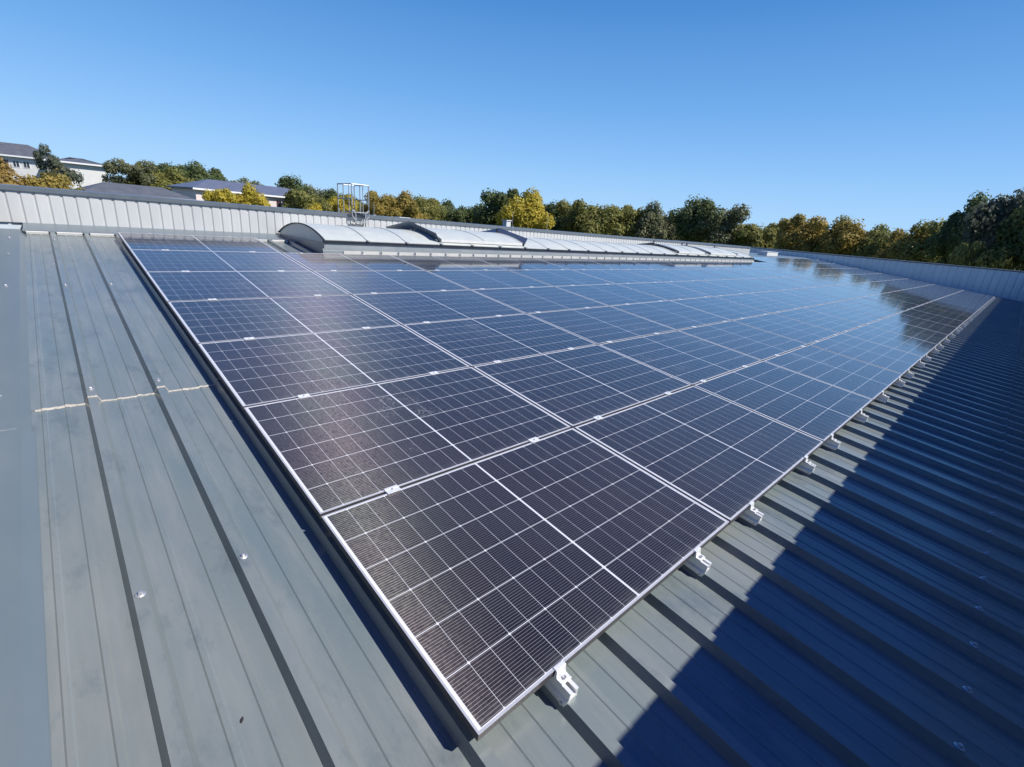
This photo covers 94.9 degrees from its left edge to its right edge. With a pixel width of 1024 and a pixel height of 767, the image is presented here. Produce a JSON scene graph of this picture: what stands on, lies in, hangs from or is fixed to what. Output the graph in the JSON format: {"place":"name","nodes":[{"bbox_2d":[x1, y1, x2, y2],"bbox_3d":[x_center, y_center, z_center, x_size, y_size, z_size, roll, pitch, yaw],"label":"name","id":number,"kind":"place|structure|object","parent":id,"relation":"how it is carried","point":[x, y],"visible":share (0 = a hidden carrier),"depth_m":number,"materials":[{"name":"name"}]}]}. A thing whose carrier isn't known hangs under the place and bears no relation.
{"place":"outdoors","nodes":[
{"label":"outdoors","id":0,"kind":"place"},
{"bbox_2d":[0,0,1023,233],"label":"sky","id":1,"kind":"structure","parent":0,"point":[892,113],"materials":[{"name":"blue"}]},
{"bbox_2d":[25,232,1023,766],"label":"roof","id":2,"kind":"structure","parent":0,"point":[825,614],"depth_m":1.97,"materials":[{"name":"grey metal"}]},
{"bbox_2d":[0,228,51,766],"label":"verge flashing","id":3,"kind":"object","parent":2,"relation":"on","point":[25,738],"visible":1,"depth_m":1.78,"materials":[{"name":"grey metal"}]},
{"bbox_2d":[297,394,310,398],"bbox_3d":[-1.353,0.130,3.059,0.072,0.121,0.200,-13,32,-42],"label":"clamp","id":4,"kind":"object","parent":2,"relation":"attached to","point":[303,396],"visible":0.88,"depth_m":3.03,"materials":[{"name":"metal"}]},
{"bbox_2d":[198,325,469,410],"bbox_3d":[-1.355,-0.207,3.744,1.725,0.032,1.118,-13,32,-42],"label":"solar panel","id":5,"kind":"object","parent":4,"relation":"attached to","point":[256,371],"visible":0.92,"depth_m":3.58,"materials":[{"name":"black glass"}]},
{"bbox_2d":[244,367,570,519],"bbox_3d":[-0.597,0.234,3.022,1.725,0.032,1.118,-13,32,-42],"label":"solar panel","id":6,"kind":"object","parent":4,"relation":"attached to","point":[334,451],"visible":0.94,"depth_m":2.82,"materials":[{"name":"black glass"}]},
{"bbox_2d":[22,223,817,259],"bbox_3d":[6.060,-4.915,17.715,34.490,0.040,0.823,-13,32,-42],"label":"ridge flashing","id":7,"kind":"object","parent":2,"relation":"on","point":[63,229],"visible":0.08,"depth_m":7.09,"materials":[{"name":"grey metal"}]},
{"bbox_2d":[278,222,753,259],"bbox_3d":[2.684,-3.876,13.760,17.310,0.499,2.090,-12,25,-42],"label":"rooflight","id":8,"kind":"object","parent":2,"relation":"on","point":[315,238],"visible":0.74,"depth_m":8.86,"materials":[{"name":"white plastic"}]},
{"bbox_2d":[386,221,526,245],"bbox_3d":[-1.170,-3.254,10.155,2.414,0.333,1.877,-12,25,-42],"label":"smoke vent","id":9,"kind":"object","parent":8,"relation":"on","point":[498,236],"visible":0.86,"depth_m":9.65,"materials":[{"name":"white paint"}]},
{"bbox_2d":[322,248,753,261],"bbox_3d":[3.380,-3.461,13.105,17.360,0.133,0.054,-13,25,-42],"label":"curb flashing","id":10,"kind":"object","parent":2,"relation":"attached to","point":[378,252],"visible":0.45,"depth_m":9.65,"materials":[{"name":"grey metal"}]},
{"bbox_2d":[544,660,578,706],"bbox_3d":[0.138,1.004,1.634,0.064,0.115,0.198,-13,32,-42],"label":"mounting rail","id":11,"kind":"object","parent":2,"relation":"attached to","point":[561,686],"visible":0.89,"depth_m":1.59,"materials":[{"name":"metal"}]},
{"bbox_2d":[321,428,728,741],"bbox_3d":[0.157,0.677,2.300,1.725,0.034,1.118,-13,32,-42],"label":"solar panel","id":12,"kind":"object","parent":11,"relation":"on","point":[500,586],"visible":1,"depth_m":2.04,"materials":[{"name":"glass"}]},
{"bbox_2d":[593,415,602,419],"bbox_3d":[0.619,0.298,3.444,0.072,0.121,0.200,-13,32,-42],"label":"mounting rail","id":13,"kind":"object","parent":2,"relation":"attached to","point":[598,417],"visible":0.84,"depth_m":3.42,"materials":[{"name":"metal"}]},
{"bbox_2d":[473,345,690,427],"bbox_3d":[0.672,-0.051,4.178,1.725,0.032,1.118,-13,32,-42],"label":"solar panel","id":14,"kind":"object","parent":13,"relation":"on","point":[575,387],"visible":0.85,"depth_m":4.03,"materials":[{"name":"blue glass"}]},
{"bbox_2d":[739,501,763,525],"bbox_3d":[1.354,0.731,2.741,0.064,0.115,0.198,-13,32,-42],"label":"mounting rail","id":15,"kind":"object","parent":2,"relation":"attached to","point":[751,514],"visible":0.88,"depth_m":2.69,"materials":[{"name":"metal"}]},
{"bbox_2d":[574,386,822,524],"bbox_3d":[1.429,0.393,3.458,1.725,0.034,1.118,-13,32,-42],"label":"solar panel","id":16,"kind":"object","parent":15,"relation":"on","point":[729,461],"visible":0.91,"depth_m":3.28,"materials":[{"name":"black glass"}]},
{"bbox_2d":[822,433,840,449],"bbox_3d":[2.570,0.458,3.848,0.064,0.115,0.198,-13,32,-42],"label":"mounting rail","id":17,"kind":"object","parent":2,"relation":"attached to","point":[832,443],"visible":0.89,"depth_m":3.80,"materials":[{"name":"metal"}]},
{"bbox_2d":[694,361,871,443],"bbox_3d":[2.700,0.105,4.615,1.725,0.034,1.118,-13,32,-42],"label":"solar panel","id":18,"kind":"object","parent":17,"relation":"on","point":[817,409],"visible":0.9,"depth_m":4.48,"materials":[{"name":"blue glass"}]},
{"bbox_2d":[876,391,889,402],"bbox_3d":[4.029,0.130,5.176,0.064,0.115,0.198,-13,32,-42],"label":"mounting rail","id":19,"kind":"object","parent":2,"relation":"attached to","point":[883,397],"visible":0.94,"depth_m":5.13,"materials":[{"name":"metal"}]},
{"bbox_2d":[764,345,902,401],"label":"solar panel","id":20,"kind":"object","parent":19,"relation":"on","point":[864,379],"visible":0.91,"depth_m":5.66,"materials":[{"name":"blue glass"}]},
{"bbox_2d":[903,369,913,378],"bbox_3d":[5.245,-0.143,6.283,0.064,0.115,0.198,-13,32,-42],"label":"mounting rail","id":21,"kind":"object","parent":2,"relation":"attached to","point":[908,374],"visible":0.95,"depth_m":6.24,"materials":[{"name":"metal"}]},
{"bbox_2d":[809,333,922,375],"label":"solar panel","id":22,"kind":"object","parent":21,"relation":"on","point":[885,357],"visible":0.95,"depth_m":6.83,"materials":[{"name":"blue glass"}]},
{"bbox_2d":[931,347,939,353],"bbox_3d":[7.190,-0.580,8.053,0.064,0.115,0.198,-13,32,-42],"label":"mounting rail","id":23,"kind":"object","parent":2,"relation":"attached to","point":[935,351],"visible":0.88,"depth_m":8.01,"materials":[{"name":"metal"}]},
{"bbox_2d":[842,325,937,358],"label":"solar panel","id":24,"kind":"object","parent":23,"relation":"attached to","point":[918,347],"visible":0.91,"depth_m":8.01,"materials":[{"name":"blue glass"}]},
{"bbox_3d":[7.671,-1.285,9.863,0.072,0.121,0.200,-13,32,-42],"label":"clamp","id":25,"kind":"object","parent":2,"relation":"attached to","visible":0},
{"bbox_2d":[805,304,882,324],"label":"solar panel","id":26,"kind":"object","parent":25,"relation":"on","point":[847,314],"visible":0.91,"depth_m":9.90,"materials":[{"name":"blue glass"}]},
{"bbox_2d":[867,318,948,345],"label":"solar panel","id":27,"kind":"object","parent":25,"relation":"attached to","point":[927,335],"visible":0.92,"depth_m":9.17,"materials":[{"name":"blue glass"}]},
{"bbox_3d":[4.024,-0.466,6.543,0.072,0.121,0.200,-13,32,-42],"label":"clamp","id":28,"kind":"object","parent":2,"relation":"attached to","visible":0},
{"bbox_2d":[678,321,807,360],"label":"solar panel","id":29,"kind":"object","parent":28,"relation":"on","point":[760,344],"visible":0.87,"depth_m":6.39,"materials":[{"name":"blue glass"}]},
{"bbox_3d":[5.240,-0.739,7.650,0.072,0.121,0.200,-13,32,-42],"label":"clamp","id":30,"kind":"object","parent":2,"relation":"attached to","visible":0},
{"bbox_2d":[733,313,839,344],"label":"solar panel","id":31,"kind":"object","parent":30,"relation":"on","point":[799,331],"visible":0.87,"depth_m":7.56,"materials":[{"name":"blue glass"}]},
{"bbox_3d":[5.700,-1.454,9.478,0.072,0.121,0.200,-13,32,-42],"label":"clamp","id":32,"kind":"object","parent":2,"relation":"attached to","visible":0},
{"bbox_2d":[714,293,801,312],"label":"solar panel","id":33,"kind":"object","parent":32,"relation":"attached to","point":[760,303],"visible":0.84,"depth_m":9.46,"materials":[{"name":"blue glass"}]},
{"bbox_2d":[773,308,863,333],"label":"solar panel","id":34,"kind":"object","parent":32,"relation":"attached to","point":[825,321],"visible":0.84,"depth_m":8.73,"materials":[{"name":"blue glass"}]},
{"bbox_3d":[1.834,0.185,16.380,25.760,6.850,0.140,-13,25,-42],"label":"outside wall","id":35,"kind":"object","parent":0,"visible":0},
{"bbox_2d":[0,184,750,254],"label":"parapet wall","id":36,"kind":"structure","parent":35,"relation":"on","point":[20,205],"depth_m":7.71,"materials":[{"name":"grey metal"}]},
{"bbox_3d":[20.223,-2.514,28.914,0.140,6.850,14.418,-13,25,-42],"label":"outside wall","id":37,"kind":"object","parent":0,"visible":0},
{"bbox_2d":[744,246,1023,301],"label":"parapet wall","id":38,"kind":"structure","parent":37,"relation":"on","point":[1005,283],"depth_m":25.00,"materials":[{"name":"grey metal"}]},
{"bbox_3d":[9.136,-1.017,9.824,0.063,0.115,0.198,-13,32,-42],"label":"rail","id":39,"kind":"object","parent":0,"visible":0},
{"bbox_2d":[885,313,956,335],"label":"solar panel","id":40,"kind":"object","parent":39,"relation":"attached to","point":[926,324],"visible":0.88,"depth_m":10.34,"materials":[{"name":"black glass"}]},
{"bbox_3d":[1.809,-0.580,5.937,0.072,0.121,0.200,-13,32,-42],"label":"clamp","id":41,"kind":"object","parent":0,"visible":0},
{"bbox_2d":[528,306,675,344],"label":"solar panel","id":42,"kind":"object","parent":41,"relation":"attached to","point":[598,325],"visible":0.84,"depth_m":5.95,"materials":[{"name":"blue glass"}]},
{"bbox_2d":[599,330,761,385],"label":"solar panel","id":43,"kind":"object","parent":41,"relation":"attached to","point":[687,358],"visible":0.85,"depth_m":5.22,"materials":[{"name":"blue glass"}]},
{"bbox_3d":[9.130,-1.613,11.191,0.072,0.121,0.200,-13,32,-42],"label":"clamp","id":44,"kind":"object","parent":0,"visible":0},
{"bbox_2d":[827,300,897,317],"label":"solar panel","id":45,"kind":"object","parent":44,"relation":"on","point":[866,309],"visible":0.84,"depth_m":11.05,"materials":[{"name":"blue glass"}]},
{"bbox_3d":[0.593,-0.307,4.830,0.072,0.121,0.200,-13,32,-42],"label":"clamp","id":46,"kind":"object","parent":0,"visible":0},
{"bbox_2d":[403,314,595,366],"bbox_3d":[-0.085,-0.491,4.899,1.725,0.034,1.118,-13,32,-42],"label":"solar panel","id":47,"kind":"object","parent":46,"relation":"attached to","point":[478,341],"visible":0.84,"depth_m":4.77,"materials":[{"name":"blue glass"}]},
{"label":"clamp","id":48,"kind":"object","parent":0,"visible":0},
{"bbox_2d":[611,300,730,330],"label":"solar panel","id":49,"kind":"object","parent":48,"relation":"attached to","point":[674,315],"visible":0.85,"depth_m":7.12,"materials":[{"name":"blue glass"}]},
{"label":"clamp","id":50,"kind":"object","parent":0,"visible":0},
{"bbox_2d":[670,296,770,320],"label":"solar panel","id":51,"kind":"object","parent":50,"relation":"attached to","point":[726,309],"visible":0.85,"depth_m":8.29,"materials":[{"name":"blue glass"}]},
{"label":"clamp","id":52,"kind":"object","parent":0,"visible":0},
{"bbox_2d":[750,291,825,307],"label":"solar panel","id":53,"kind":"object","parent":52,"relation":"attached to","point":[790,299],"visible":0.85,"depth_m":10.63,"materials":[{"name":"blue glass"}]},
{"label":"clamp","id":54,"kind":"object","parent":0,"visible":0},
{"bbox_2d":[168,295,399,346],"bbox_3d":[-2.110,-0.646,4.465,1.725,0.032,1.118,-13,32,-42],"label":"solar panel","id":55,"kind":"object","parent":54,"relation":"attached to","point":[206,321],"visible":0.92,"depth_m":4.33,"materials":[{"name":"blue glass"}]},
{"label":"clamp","id":56,"kind":"object","parent":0,"visible":0},
{"bbox_2d":[352,290,524,325],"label":"solar panel","id":57,"kind":"object","parent":56,"relation":"attached to","point":[404,308],"visible":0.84,"depth_m":5.51,"materials":[{"name":"blue glass"}]},
{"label":"clamp","id":58,"kind":"object","parent":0,"visible":0},
{"bbox_2d":[472,286,607,313],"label":"solar panel","id":59,"kind":"object","parent":58,"relation":"attached to","point":[527,300],"visible":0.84,"depth_m":6.68,"materials":[{"name":"blue glass"}]},
{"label":"clamp","id":60,"kind":"object","parent":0,"visible":0},
{"bbox_2d":[509,270,614,286],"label":"solar panel","id":61,"kind":"object","parent":60,"relation":"attached to","point":[554,278],"visible":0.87,"depth_m":8.57,"materials":[{"name":"blue glass"}]},
{"bbox_2d":[555,284,667,305],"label":"solar panel","id":62,"kind":"object","parent":60,"relation":"attached to","point":[611,294],"visible":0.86,"depth_m":7.85,"materials":[{"name":"blue glass"}]},
{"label":"clamp","id":63,"kind":"object","parent":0,"visible":0},
{"bbox_2d":[618,282,712,300],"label":"solar panel","id":64,"kind":"object","parent":63,"relation":"attached to","point":[666,291],"visible":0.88,"depth_m":9.02,"materials":[{"name":"blue glass"}]},
{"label":"clamp","id":65,"kind":"object","parent":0,"visible":0},
{"bbox_2d":[666,280,745,295],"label":"solar panel","id":66,"kind":"object","parent":65,"relation":"attached to","point":[707,288],"visible":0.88,"depth_m":10.19,"materials":[{"name":"blue glass"}]},
{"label":"clamp","id":67,"kind":"object","parent":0,"visible":0},
{"bbox_2d":[703,279,775,292],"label":"solar panel","id":68,"kind":"object","parent":67,"relation":"attached to","point":[739,285],"visible":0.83,"depth_m":11.35,"materials":[{"name":"blue glass"}]},
{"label":"clamp","id":69,"kind":"object","parent":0,"visible":0},
{"bbox_2d":[130,249,309,273],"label":"solar panel","id":70,"kind":"object","parent":69,"relation":"attached to","point":[166,261],"visible":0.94,"depth_m":5.80,"materials":[{"name":"blue glass"}]},
{"bbox_2d":[146,271,349,304],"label":"solar panel","id":71,"kind":"object","parent":69,"relation":"attached to","point":[192,286],"visible":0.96,"depth_m":5.06,"materials":[{"name":"blue glass"}]},
{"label":"clamp","id":72,"kind":"object","parent":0,"visible":0},
{"bbox_2d":[313,271,468,294],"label":"solar panel","id":73,"kind":"object","parent":72,"relation":"on","point":[359,282],"visible":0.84,"depth_m":6.24,"materials":[{"name":"blue glass"}]},
{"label":"clamp","id":74,"kind":"object","parent":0,"visible":0},
{"bbox_2d":[428,270,551,289],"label":"solar panel","id":75,"kind":"object","parent":74,"relation":"on","point":[484,279],"visible":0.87,"depth_m":7.43,"materials":[{"name":"blue glass"}]},
{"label":"clamp","id":76,"kind":"object","parent":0,"visible":0},
{"bbox_2d":[574,269,661,283],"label":"solar panel","id":77,"kind":"object","parent":76,"relation":"attached to","point":[619,276],"visible":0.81,"depth_m":9.74,"materials":[{"name":"blue glass"}]},
{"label":"clamp","id":78,"kind":"object","parent":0,"visible":0},
{"bbox_2d":[621,269,700,281],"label":"solar panel","id":79,"kind":"object","parent":78,"relation":"attached to","point":[661,275],"visible":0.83,"depth_m":10.92,"materials":[{"name":"blue glass"}]},
{"label":"clamp","id":80,"kind":"object","parent":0,"visible":0},
{"bbox_2d":[282,253,424,271],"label":"solar panel","id":81,"kind":"object","parent":80,"relation":"attached to","point":[312,262],"visible":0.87,"depth_m":6.97,"materials":[{"name":"blue glass"}]},
{"label":"clamp","id":82,"kind":"object","parent":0,"visible":0},
{"bbox_2d":[391,255,505,270],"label":"solar panel","id":83,"kind":"object","parent":82,"relation":"attached to","point":[434,263],"visible":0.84,"depth_m":8.15,"materials":[{"name":"blue glass"}]},
{"label":"clamp","id":84,"kind":"object","parent":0,"visible":0},
{"bbox_2d":[470,256,569,269],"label":"solar panel","id":85,"kind":"object","parent":84,"relation":"attached to","point":[516,263],"visible":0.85,"depth_m":9.30,"materials":[{"name":"blue glass"}]},
{"label":"clamp","id":86,"kind":"object","parent":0,"visible":0},
{"bbox_2d":[536,258,617,269],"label":"solar panel","id":87,"kind":"object","parent":86,"relation":"attached to","point":[574,264],"visible":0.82,"depth_m":10.47,"materials":[{"name":"blue glass"}]},
{"label":"clamp","id":88,"kind":"object","parent":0,"visible":0},
{"bbox_2d":[118,232,279,252],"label":"solar panel","id":89,"kind":"object","parent":88,"relation":"attached to","point":[138,241],"visible":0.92,"depth_m":6.54,"materials":[{"name":"blue glass"}]},
{"bbox_3d":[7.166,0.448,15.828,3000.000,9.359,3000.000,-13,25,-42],"label":"ground","id":90,"kind":"structure","parent":0,"visible":0},
{"bbox_2d":[0,142,47,180],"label":"house","id":91,"kind":"structure","parent":90,"relation":"on","point":[19,158],"depth_m":85.69,"materials":[{"name":"paint"}]},
{"bbox_2d":[18,168,75,189],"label":"tree","id":92,"kind":"object","parent":90,"relation":"on","point":[58,181],"visible":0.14,"depth_m":41.38,"materials":[{"name":"yellow plant"}]},
{"bbox_2d":[33,143,83,185],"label":"tree","id":93,"kind":"object","parent":90,"relation":"on","point":[53,162],"visible":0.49,"depth_m":57.07,"materials":[{"name":"green plant"}]},
{"bbox_2d":[43,157,106,188],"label":"house","id":94,"kind":"structure","parent":90,"relation":"on","point":[92,171],"depth_m":86.13,"materials":[{"name":"paint"}]},
{"bbox_2d":[101,157,156,185],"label":"tree","id":95,"kind":"object","parent":90,"relation":"on","point":[124,168],"visible":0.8,"depth_m":79.89,"materials":[{"name":"green plant"}]},
{"bbox_2d":[75,182,195,199],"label":"house","id":96,"kind":"structure","parent":90,"relation":"on","point":[119,188],"depth_m":53.32,"materials":[{"name":"stone"}]},
{"bbox_2d":[166,179,290,206],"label":"house","id":97,"kind":"structure","parent":90,"relation":"on","point":[196,190],"depth_m":79.71,"materials":[{"name":"grey stone"}]},
{"bbox_2d":[236,181,270,205],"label":"tree","id":98,"kind":"object","parent":90,"relation":"on","point":[248,196],"visible":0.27,"depth_m":61.49,"materials":[{"name":"yellow plant"}]},
{"bbox_2d":[281,188,319,208],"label":"tree","id":99,"kind":"object","parent":90,"relation":"on","point":[298,199],"visible":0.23,"depth_m":84.41,"materials":[{"name":"green plant"}]},
{"bbox_2d":[361,190,397,216],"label":"tree","id":100,"kind":"object","parent":90,"relation":"on","point":[380,207],"visible":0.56,"depth_m":71.50,"materials":[{"name":"yellow plant"}]},
{"bbox_2d":[391,189,428,219],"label":"tree","id":101,"kind":"object","parent":90,"relation":"on","point":[407,206],"visible":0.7,"depth_m":73.03,"materials":[{"name":"yellow plant"}]},
{"bbox_2d":[412,195,446,220],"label":"tree","id":102,"kind":"object","parent":90,"relation":"on","point":[432,209],"visible":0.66,"depth_m":86.96,"materials":[{"name":"green plant"}]},
{"bbox_2d":[472,187,530,225],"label":"tree","id":103,"kind":"object","parent":90,"relation":"on","point":[494,202],"visible":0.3,"depth_m":77.93,"materials":[{"name":"green plant"}]},
{"bbox_2d":[495,186,555,229],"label":"tree","id":104,"kind":"object","parent":90,"relation":"on","point":[529,212],"visible":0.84,"depth_m":71.87,"materials":[{"name":"yellow plant"}]},
{"bbox_2d":[558,198,624,235],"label":"tree","id":105,"kind":"object","parent":90,"relation":"on","point":[583,217],"visible":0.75,"depth_m":77.53,"materials":[{"name":"green plant"}]},
{"bbox_2d":[604,204,647,237],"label":"tree","id":106,"kind":"object","parent":90,"relation":"on","point":[629,220],"visible":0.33,"depth_m":79.78,"materials":[{"name":"green plant"}]},
{"bbox_2d":[633,201,679,239],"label":"tree","id":107,"kind":"object","parent":90,"relation":"on","point":[653,222],"visible":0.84,"depth_m":77.97,"materials":[{"name":"green plant"}]},
{"bbox_2d":[666,194,727,241],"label":"tree","id":108,"kind":"object","parent":90,"relation":"on","point":[686,218],"visible":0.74,"depth_m":69.12,"materials":[{"name":"green plant"}]},
{"bbox_2d":[696,203,751,244],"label":"tree","id":109,"kind":"object","parent":90,"relation":"on","point":[734,214],"visible":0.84,"depth_m":67.51,"materials":[{"name":"green plant"}]},
{"bbox_2d":[731,222,779,248],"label":"tree","id":110,"kind":"object","parent":90,"relation":"on","point":[750,235],"visible":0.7,"depth_m":66.40,"materials":[{"name":"green plant"}]},
{"bbox_2d":[771,213,834,251],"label":"tree","id":111,"kind":"object","parent":90,"relation":"on","point":[795,234],"visible":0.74,"depth_m":57.91,"materials":[{"name":"green plant"}]},
{"bbox_2d":[818,218,876,255],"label":"tree","id":112,"kind":"object","parent":90,"relation":"on","point":[848,237],"visible":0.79,"depth_m":54.16,"materials":[{"name":"green plant"}]},
{"bbox_2d":[850,223,908,256],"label":"tree","id":113,"kind":"object","parent":90,"relation":"on","point":[881,234],"visible":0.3,"depth_m":51.86,"materials":[{"name":"green plant"}]},
{"bbox_2d":[869,228,928,260],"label":"tree","id":114,"kind":"object","parent":90,"relation":"on","point":[897,235],"visible":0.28,"depth_m":46.49,"materials":[{"name":"green plant"}]},
{"bbox_2d":[894,217,945,263],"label":"tree","id":115,"kind":"object","parent":90,"relation":"on","point":[918,254],"visible":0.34,"depth_m":44.42,"materials":[{"name":"green plant"}]},
{"bbox_2d":[922,189,991,265],"bbox_3d":[36.990,-8.980,39.936,5.898,14.075,4.856,-5,21,-28],"label":"tree","id":116,"kind":"object","parent":90,"relation":"on","point":[945,242],"visible":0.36,"depth_m":38.90,"materials":[{"name":"green plant"}]},
{"bbox_2d":[948,240,1015,269],"bbox_3d":[31.787,-4.907,33.065,3.988,9.962,3.325,12,20,20],"label":"tree","id":117,"kind":"object","parent":90,"relation":"on","point":[976,255],"visible":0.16,"depth_m":31.76,"materials":[{"name":"green plant"}]},
{"bbox_2d":[958,187,1023,269],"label":"tree","id":118,"kind":"object","parent":90,"relation":"on","point":[984,223],"visible":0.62,"depth_m":33.70,"materials":[{"name":"green plant"}]},
{"bbox_2d":[990,198,1023,270],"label":"tree","id":119,"kind":"object","parent":90,"relation":"on","point":[1013,234],"visible":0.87,"depth_m":31.75,"materials":[{"name":"green plant"}]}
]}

